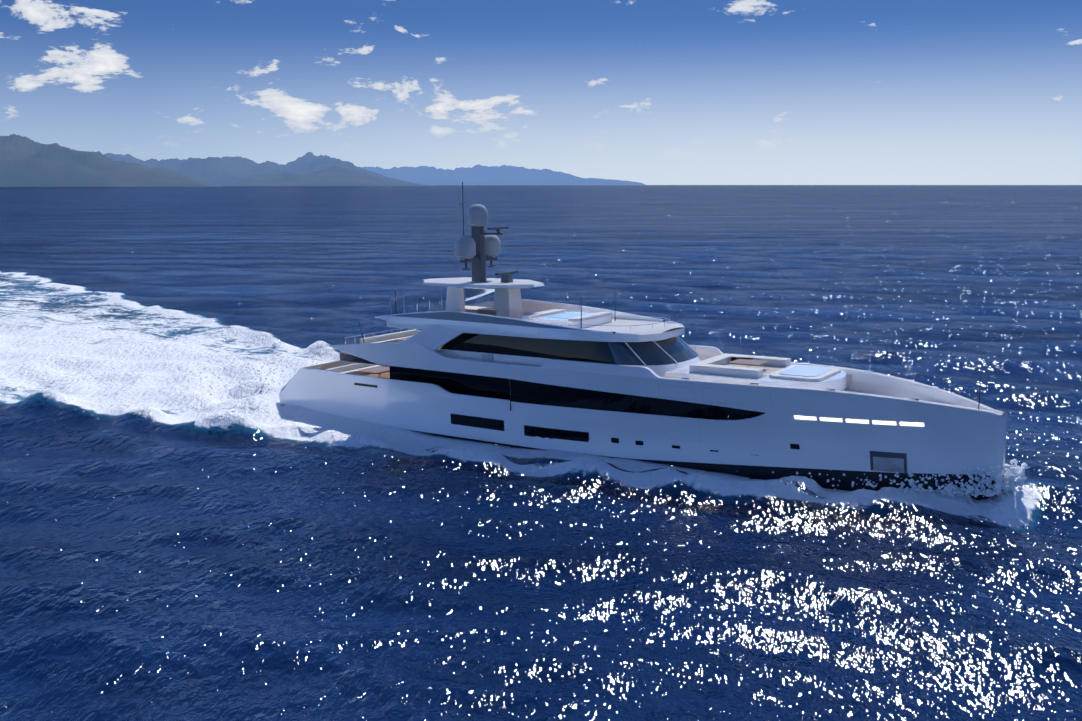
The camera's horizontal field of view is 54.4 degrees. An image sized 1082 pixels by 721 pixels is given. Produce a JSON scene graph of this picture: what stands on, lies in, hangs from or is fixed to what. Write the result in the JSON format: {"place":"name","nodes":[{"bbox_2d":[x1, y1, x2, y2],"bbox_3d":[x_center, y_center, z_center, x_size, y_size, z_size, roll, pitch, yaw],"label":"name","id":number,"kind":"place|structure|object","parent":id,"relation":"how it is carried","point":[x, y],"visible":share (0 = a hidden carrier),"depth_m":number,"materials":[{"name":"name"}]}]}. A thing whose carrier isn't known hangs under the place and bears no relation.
{"place":"outdoors","nodes":[
{"label":"outdoors","id":0,"kind":"place"},
{"bbox_2d":[0,134,223,186],"bbox_3d":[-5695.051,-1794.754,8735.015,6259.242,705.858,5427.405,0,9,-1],"label":"mountain","id":1,"kind":"structure","parent":0,"point":[26,161],"depth_m":8543.99,"materials":[{"name":"blue stone"}]},
{"bbox_2d":[71,149,434,185],"bbox_3d":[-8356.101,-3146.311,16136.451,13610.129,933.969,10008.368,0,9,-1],"label":"mountain","id":2,"kind":"structure","parent":0,"point":[223,171],"depth_m":16486.85,"materials":[{"name":"blue stone"}]},
{"bbox_2d":[226,166,423,185],"bbox_3d":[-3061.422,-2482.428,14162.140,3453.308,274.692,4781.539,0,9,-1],"label":"mountain","id":3,"kind":"structure","parent":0,"point":[335,176],"depth_m":12869.03,"materials":[{"name":"blue stone"}]},
{"bbox_2d":[280,164,644,184],"bbox_3d":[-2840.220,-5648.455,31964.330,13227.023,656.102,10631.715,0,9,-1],"label":"mountain","id":4,"kind":"structure","parent":0,"point":[479,174],"depth_m":29585.14,"materials":[{"name":"blue stone"}]},
{"bbox_2d":[0,185,1081,720],"bbox_3d":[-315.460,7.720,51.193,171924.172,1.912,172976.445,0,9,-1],"label":"sea water","id":5,"kind":"structure","parent":0,"point":[174,545],"depth_m":56.07,"materials":[{"name":"blue liquid"}]},
{"bbox_2d":[94,352,1027,499],"bbox_3d":[-5.662,3.055,73.279,72.325,1.878,14.566,7,12,35],"label":"bow spray","id":6,"kind":"object","parent":5,"relation":"on","point":[1010,482],"visible":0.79,"depth_m":54.68,"materials":[{"name":"white liquid"}]},
{"bbox_2d":[279,182,1007,499],"bbox_3d":[3.188,-2.430,67.610,50.200,18.200,9.749,5,11,34],"label":"yacht","id":7,"kind":"object","parent":5,"relation":"on","point":[499,361],"visible":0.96,"depth_m":63.03,"materials":[{"name":"white paint"}]},
{"bbox_2d":[0,0,1081,184],"label":"sky","id":8,"kind":"structure","parent":0,"point":[647,92],"materials":[{"name":"blue"}]}
]}

